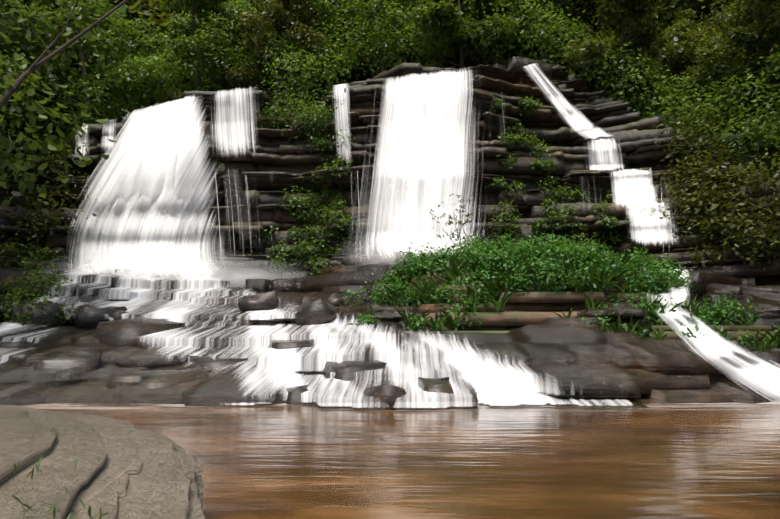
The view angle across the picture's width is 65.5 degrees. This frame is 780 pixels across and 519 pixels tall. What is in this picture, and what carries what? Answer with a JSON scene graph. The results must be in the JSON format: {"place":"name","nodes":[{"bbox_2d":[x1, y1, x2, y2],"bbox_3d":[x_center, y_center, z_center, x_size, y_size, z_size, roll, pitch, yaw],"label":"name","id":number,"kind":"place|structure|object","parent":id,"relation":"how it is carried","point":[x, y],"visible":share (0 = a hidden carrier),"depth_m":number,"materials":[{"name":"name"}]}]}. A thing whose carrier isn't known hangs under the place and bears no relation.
{"place":"outdoors","nodes":[
{"label":"outdoors","id":0,"kind":"place"},
{"bbox_2d":[0,0,127,108],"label":"tree branch","id":1,"kind":"object","parent":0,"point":[35,65],"visible":1,"depth_m":10.48,"materials":[{"name":"brown plant"}]},
{"bbox_2d":[89,103,207,277],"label":"water","id":2,"kind":"structure","parent":0,"point":[151,232],"depth_m":18.84,"materials":[{"name":"white liquid"}]},
{"bbox_2d":[62,94,236,279],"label":"water","id":3,"kind":"structure","parent":0,"point":[133,170],"depth_m":18.96,"materials":[{"name":"white liquid"}]},
{"bbox_2d":[0,64,779,182],"bbox_3d":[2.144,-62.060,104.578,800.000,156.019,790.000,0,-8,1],"label":"terrain ground","id":4,"kind":"structure","parent":0,"point":[746,155],"depth_m":24.16,"materials":[{"name":"green plant"}]},
{"bbox_2d":[6,1,56,100],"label":"tree","id":5,"kind":"object","parent":4,"relation":"on","point":[30,2],"visible":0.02,"depth_m":26.34,"materials":[{"name":"green plant"}]},
{"bbox_2d":[0,0,100,175],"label":"tree foliage","id":6,"kind":"object","parent":4,"relation":"on","point":[9,74],"visible":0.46,"depth_m":20.67,"materials":[{"name":"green plant"}]},
{"bbox_2d":[19,48,84,133],"bbox_3d":[-14.645,-7.089,26.403,3.196,4.709,3.286,3,-8,-19],"label":"tree","id":7,"kind":"object","parent":4,"relation":"on","point":[76,98],"visible":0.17,"depth_m":26.28,"materials":[{"name":"green plant"}]},
{"bbox_2d":[3,0,198,116],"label":"tree","id":8,"kind":"object","parent":4,"relation":"on","point":[152,16],"visible":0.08,"depth_m":28.90,"materials":[{"name":"green plant"}]},
{"bbox_2d":[36,0,170,123],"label":"tree","id":9,"kind":"object","parent":4,"relation":"on","point":[117,2],"visible":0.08,"depth_m":29.50,"materials":[{"name":"green plant"}]},
{"bbox_2d":[44,0,173,122],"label":"tree","id":10,"kind":"object","parent":4,"relation":"on","point":[123,6],"depth_m":30.88,"materials":[{"name":"green plant"}]},
{"bbox_2d":[51,14,172,121],"bbox_3d":[-12.277,-7.769,27.538,5.677,6.842,4.558,-3,-9,20],"label":"tree","id":11,"kind":"object","parent":4,"relation":"on","point":[113,52],"visible":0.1,"depth_m":26.68,"materials":[{"name":"green plant"}]},
{"bbox_2d":[87,0,267,103],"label":"tree","id":12,"kind":"object","parent":4,"relation":"on","point":[157,17],"visible":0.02,"depth_m":31.39,"materials":[{"name":"green plant"}]},
{"bbox_2d":[139,10,221,106],"bbox_3d":[-9.030,-8.095,26.568,3.756,5.432,3.654,3,-8,-19],"label":"tree","id":13,"kind":"object","parent":4,"relation":"on","point":[181,23],"visible":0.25,"depth_m":26.27,"materials":[{"name":"green plant"}]},
{"bbox_2d":[182,4,254,90],"bbox_3d":[-8.122,-9.422,29.192,3.640,5.737,3.541,-1,-8,9],"label":"tree","id":14,"kind":"object","parent":4,"relation":"on","point":[224,86],"depth_m":28.96,"materials":[{"name":"green plant"}]},
{"bbox_2d":[169,0,303,92],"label":"tree","id":15,"kind":"object","parent":4,"relation":"on","point":[282,88],"visible":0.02,"depth_m":34.67,"materials":[{"name":"green plant"}]},
{"bbox_2d":[208,0,350,90],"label":"tree","id":16,"kind":"object","parent":4,"relation":"on","point":[328,10],"visible":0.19,"depth_m":25.60,"materials":[{"name":"green plant"}]},
{"bbox_2d":[225,0,334,106],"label":"tree","id":17,"kind":"object","parent":4,"relation":"on","point":[277,15],"visible":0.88,"depth_m":22.81,"materials":[{"name":"green plant"}]},
{"bbox_2d":[269,1,337,91],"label":"tree","id":18,"kind":"object","parent":4,"relation":"on","point":[301,49],"visible":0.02,"depth_m":30.11,"materials":[{"name":"green plant"}]},
{"bbox_2d":[305,15,379,100],"bbox_3d":[-2.169,-8.794,27.840,3.746,5.356,4.218,-1,-8,6],"label":"tree","id":19,"kind":"object","parent":4,"relation":"on","point":[368,76],"visible":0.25,"depth_m":27.26,"materials":[{"name":"green plant"}]},
{"bbox_2d":[328,24,360,86],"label":"tree","id":20,"kind":"object","parent":4,"relation":"on","point":[347,74],"depth_m":44.58,"materials":[{"name":"green plant"}]},
{"bbox_2d":[316,0,407,78],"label":"tree","id":21,"kind":"object","parent":4,"relation":"on","point":[368,41],"visible":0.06,"depth_m":29.34,"materials":[{"name":"green plant"}]},
{"bbox_2d":[312,0,425,62],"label":"tree","id":22,"kind":"object","parent":4,"relation":"on","point":[408,58],"depth_m":30.83,"materials":[{"name":"green plant"}]},
{"bbox_2d":[0,56,779,409],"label":"rock cliff","id":23,"kind":"structure","parent":4,"relation":"on","point":[596,362],"depth_m":18.05,"materials":[{"name":"grey stone"}]},
{"bbox_2d":[0,0,56,140],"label":"tree","id":24,"kind":"object","parent":23,"relation":"on","point":[9,55],"visible":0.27,"depth_m":21.16,"materials":[{"name":"green plant"}]},
{"bbox_2d":[0,125,101,266],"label":"bank shrubs","id":25,"kind":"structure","parent":23,"relation":"on","point":[33,224],"depth_m":20.23,"materials":[{"name":"green plant"}]},
{"bbox_2d":[0,0,101,157],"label":"tree","id":26,"kind":"object","parent":23,"relation":"on","point":[40,92],"visible":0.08,"depth_m":23.14,"materials":[{"name":"green plant"}]},
{"bbox_2d":[0,0,128,205],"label":"tree foliage","id":27,"kind":"object","parent":23,"relation":"on","point":[47,144],"visible":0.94,"depth_m":11.60,"materials":[{"name":"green plant"}]},
{"bbox_2d":[75,125,89,155],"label":"water","id":28,"kind":"structure","parent":23,"relation":"on","point":[83,146],"depth_m":20.61,"materials":[{"name":"white liquid"}]},
{"bbox_2d":[1,0,175,143],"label":"tree","id":29,"kind":"object","parent":23,"relation":"on","point":[106,25],"visible":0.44,"depth_m":23.20,"materials":[{"name":"green plant"}]},
{"bbox_2d":[101,120,115,153],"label":"water","id":30,"kind":"structure","parent":23,"relation":"on","point":[109,128],"depth_m":20.55,"materials":[{"name":"white liquid"}]},
{"bbox_2d":[135,0,270,102],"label":"tree","id":31,"kind":"object","parent":23,"relation":"on","point":[193,7],"visible":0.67,"depth_m":23.52,"materials":[{"name":"green plant"}]},
{"bbox_2d":[0,291,454,409],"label":"rocks","id":32,"kind":"object","parent":23,"relation":"on","point":[117,330],"visible":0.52,"depth_m":10.49,"materials":[{"name":"grey stone"}]},
{"bbox_2d":[205,87,259,162],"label":"water","id":33,"kind":"structure","parent":23,"relation":"on","point":[234,135],"depth_m":20.23,"materials":[{"name":"white liquid"}]},
{"bbox_2d":[0,261,632,407],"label":"cascade water","id":34,"kind":"structure","parent":23,"relation":"on","point":[491,381],"depth_m":9.63,"materials":[{"name":"white liquid"}]},
{"bbox_2d":[215,171,285,275],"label":"water strings","id":35,"kind":"object","parent":34,"relation":"on","point":[235,209],"visible":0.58,"depth_m":19.67},
{"bbox_2d":[31,232,474,286],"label":"mist","id":36,"kind":"structure","parent":34,"relation":"on","point":[240,276],"depth_m":18.10,"materials":[{"name":"white liquid"}]},
{"bbox_2d":[0,81,678,327],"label":"ledge plants","id":37,"kind":"object","parent":23,"relation":"on","point":[20,292],"visible":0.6,"depth_m":19.61,"materials":[{"name":"green plant"}]},
{"bbox_2d":[332,83,351,160],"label":"water","id":38,"kind":"structure","parent":23,"relation":"on","point":[342,117],"depth_m":20.04,"materials":[{"name":"white liquid"}]},
{"bbox_2d":[351,173,368,232],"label":"water","id":39,"kind":"structure","parent":23,"relation":"on","point":[358,203],"depth_m":19.18,"materials":[{"name":"white liquid"}]},
{"bbox_2d":[320,0,423,74],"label":"tree","id":40,"kind":"object","parent":23,"relation":"on","point":[351,7],"visible":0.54,"depth_m":23.62,"materials":[{"name":"green plant"}]},
{"bbox_2d":[0,0,779,160],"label":"shrubs","id":41,"kind":"object","parent":23,"relation":"on","point":[306,65],"visible":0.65,"depth_m":22.59,"materials":[{"name":"green plant"}]},
{"bbox_2d":[407,0,520,68],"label":"tree","id":42,"kind":"object","parent":23,"relation":"on","point":[449,18],"visible":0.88,"depth_m":22.63,"materials":[{"name":"green plant"}]},
{"bbox_2d":[429,193,521,256],"bbox_3d":[2.031,-0.947,17.063,1.270,2.118,3.542,5,-10,-34],"label":"shrub","id":43,"kind":"object","parent":23,"relation":"on","point":[467,215],"visible":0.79,"depth_m":17.13,"materials":[{"name":"green plant"}]},
{"bbox_2d":[400,272,683,333],"bbox_3d":[2.768,1.050,13.520,7.864,2.080,4.746,0,-8,1],"label":"mound rock","id":44,"kind":"object","parent":23,"relation":"on","point":[491,321],"depth_m":11.85,"materials":[{"name":"brown stone"}]},
{"bbox_2d":[523,63,595,131],"bbox_3d":[5.875,-5.614,21.133,2.814,2.746,0.358,0,-8,1],"label":"water chute","id":45,"kind":"object","parent":23,"relation":"attached to","point":[575,119],"visible":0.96,"depth_m":21.18,"materials":[{"name":"white liquid"}]},
{"bbox_2d":[576,127,610,138],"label":"waterfall","id":46,"kind":"structure","parent":23,"relation":"attached to","point":[593,133],"depth_m":20.68,"materials":[{"name":"white liquid"}]},
{"bbox_2d":[585,138,623,169],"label":"waterfall","id":47,"kind":"structure","parent":23,"relation":"on","point":[592,161],"depth_m":20.00,"materials":[{"name":"white liquid"}]},
{"bbox_2d":[592,139,620,172],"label":"waterfall","id":48,"kind":"object","parent":23,"relation":"on","point":[603,148],"visible":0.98,"depth_m":19.85,"materials":[{"name":"white liquid"}]},
{"bbox_2d":[611,169,658,207],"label":"waterfall","id":49,"kind":"structure","parent":23,"relation":"on","point":[633,190],"depth_m":19.09,"materials":[{"name":"white liquid"}]},
{"bbox_2d":[632,204,669,243],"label":"waterfall","id":50,"kind":"object","parent":23,"relation":"on","point":[647,227],"visible":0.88,"depth_m":18.01,"materials":[{"name":"white liquid"}]},
{"bbox_2d":[625,202,678,246],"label":"waterfall","id":51,"kind":"structure","parent":23,"relation":"on","point":[632,212],"depth_m":18.10,"materials":[{"name":"white liquid"}]},
{"bbox_2d":[647,269,689,304],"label":"waterfall","id":52,"kind":"object","parent":23,"relation":"on","point":[678,295],"visible":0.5,"depth_m":11.99,"materials":[{"name":"white liquid"}]},
{"bbox_2d":[651,325,775,348],"bbox_3d":[5.475,1.959,11.254,6.738,1.450,3.299,0,-8,1],"label":"shelf rock","id":53,"kind":"object","parent":23,"relation":"on","point":[669,332],"visible":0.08,"depth_m":11.09,"materials":[{"name":"brown stone"}]},
{"bbox_2d":[652,100,779,270],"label":"shrubs","id":54,"kind":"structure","parent":23,"relation":"on","point":[728,230],"depth_m":17.49,"materials":[{"name":"green plant"}]},
{"bbox_2d":[657,304,779,403],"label":"waterfall","id":55,"kind":"structure","parent":23,"relation":"on","point":[745,365],"depth_m":8.94,"materials":[{"name":"white liquid"}]},
{"bbox_2d":[356,10,431,80],"bbox_3d":[-0.404,-19.763,38.166,10.669,21.457,14.746,2,-8,-14],"label":"tree","id":56,"kind":"object","parent":4,"relation":"on","point":[411,61],"visible":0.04,"depth_m":38.35,"materials":[{"name":"green plant"}]},
{"bbox_2d":[385,0,501,68],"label":"tree","id":57,"kind":"object","parent":4,"relation":"on","point":[402,2],"visible":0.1,"depth_m":26.57,"materials":[{"name":"green plant"}]},
{"bbox_2d":[393,1,498,67],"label":"tree","id":58,"kind":"object","parent":4,"relation":"on","point":[444,48],"depth_m":30.09,"materials":[{"name":"green plant"}]},
{"bbox_2d":[469,9,525,63],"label":"tree","id":59,"kind":"object","parent":4,"relation":"on","point":[507,43],"visible":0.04,"depth_m":31.26,"materials":[{"name":"green plant"}]},
{"bbox_2d":[419,0,582,67],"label":"tree","id":60,"kind":"object","parent":4,"relation":"on","point":[494,60],"visible":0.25,"depth_m":25.27,"materials":[{"name":"green plant"}]},
{"bbox_2d":[465,0,559,60],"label":"tree","id":61,"kind":"object","parent":4,"relation":"on","point":[503,55],"visible":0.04,"depth_m":27.56,"materials":[{"name":"green plant"}]},
{"bbox_2d":[496,1,618,67],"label":"tree","id":62,"kind":"object","parent":4,"relation":"on","point":[530,50],"visible":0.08,"depth_m":31.05,"materials":[{"name":"green plant"}]},
{"bbox_2d":[339,230,779,352],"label":"low shrubs","id":63,"kind":"object","parent":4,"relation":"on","point":[486,256],"visible":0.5,"depth_m":12.34,"materials":[{"name":"green plant"}]},
{"bbox_2d":[544,22,612,92],"bbox_3d":[7.857,-8.037,25.862,2.990,4.332,3.074,3,-8,-18],"label":"tree","id":64,"kind":"object","parent":4,"relation":"on","point":[593,83],"visible":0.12,"depth_m":25.37,"materials":[{"name":"green plant"}]},
{"bbox_2d":[497,1,702,69],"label":"tree","id":65,"kind":"object","parent":4,"relation":"on","point":[666,16],"visible":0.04,"depth_m":36.10,"materials":[{"name":"green plant"}]},
{"bbox_2d":[563,0,650,95],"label":"tree","id":66,"kind":"object","parent":4,"relation":"on","point":[592,8],"visible":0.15,"depth_m":27.34,"materials":[{"name":"green plant"}]},
{"bbox_2d":[515,0,735,98],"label":"tree","id":67,"kind":"object","parent":4,"relation":"on","point":[693,5],"visible":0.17,"depth_m":28.43,"materials":[{"name":"green plant"}]},
{"bbox_2d":[556,0,698,110],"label":"tree","id":68,"kind":"object","parent":4,"relation":"on","point":[646,29],"visible":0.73,"depth_m":22.61,"materials":[{"name":"green plant"}]},
{"bbox_2d":[562,0,728,99],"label":"tree","id":69,"kind":"object","parent":4,"relation":"on","point":[662,27],"depth_m":39.02,"materials":[{"name":"green plant"}]},
{"bbox_2d":[624,0,727,103],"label":"tree","id":70,"kind":"object","parent":4,"relation":"on","point":[665,21],"depth_m":37.85,"materials":[{"name":"green plant"}]},
{"bbox_2d":[640,9,722,138],"bbox_3d":[11.999,-7.133,24.719,3.217,6.807,4.446,3,-9,-22],"label":"tree","id":71,"kind":"object","parent":4,"relation":"on","point":[699,32],"visible":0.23,"depth_m":24.74,"materials":[{"name":"green plant"}]},
{"bbox_2d":[668,0,779,103],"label":"tree","id":72,"kind":"object","parent":4,"relation":"on","point":[715,12],"visible":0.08,"depth_m":31.34,"materials":[{"name":"green plant"}]},
{"bbox_2d":[676,0,779,158],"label":"tree","id":73,"kind":"object","parent":4,"relation":"on","point":[715,63],"visible":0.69,"depth_m":20.33,"materials":[{"name":"green plant"}]},
{"bbox_2d":[685,0,779,144],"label":"tree","id":74,"kind":"object","parent":4,"relation":"on","point":[701,82],"visible":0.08,"depth_m":22.63,"materials":[{"name":"green plant"}]},
{"bbox_2d":[686,0,779,59],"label":"tree foliage","id":75,"kind":"object","parent":4,"relation":"on","point":[723,25],"visible":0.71,"depth_m":20.13,"materials":[{"name":"green plant"}]},
{"bbox_2d":[746,45,779,151],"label":"tree","id":76,"kind":"object","parent":4,"relation":"on","point":[776,68],"visible":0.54,"depth_m":18.64,"materials":[{"name":"green plant"}]},
{"bbox_2d":[22,401,779,518],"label":"river","id":77,"kind":"structure","parent":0,"point":[652,461],"depth_m":4.26,"materials":[{"name":"brown liquid"}]},
{"bbox_2d":[349,68,484,259],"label":"water","id":78,"kind":"structure","parent":0,"point":[393,163],"depth_m":18.91,"materials":[{"name":"white liquid"}]},
{"bbox_3d":[-0.095,2.454,7.685,80.000,0.143,36.000,0,-8,1],"label":"river bed","id":79,"kind":"object","parent":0,"visible":0},
{"bbox_2d":[0,405,204,518],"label":"slab rock","id":80,"kind":"object","parent":79,"relation":"on","point":[126,469],"visible":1,"depth_m":1.96,"materials":[{"name":"beige stone"}]},
{"bbox_2d":[7,455,110,518],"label":"grass","id":81,"kind":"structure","parent":80,"relation":"on","point":[81,501],"depth_m":1.41,"materials":[{"name":"green plant"}]}
]}

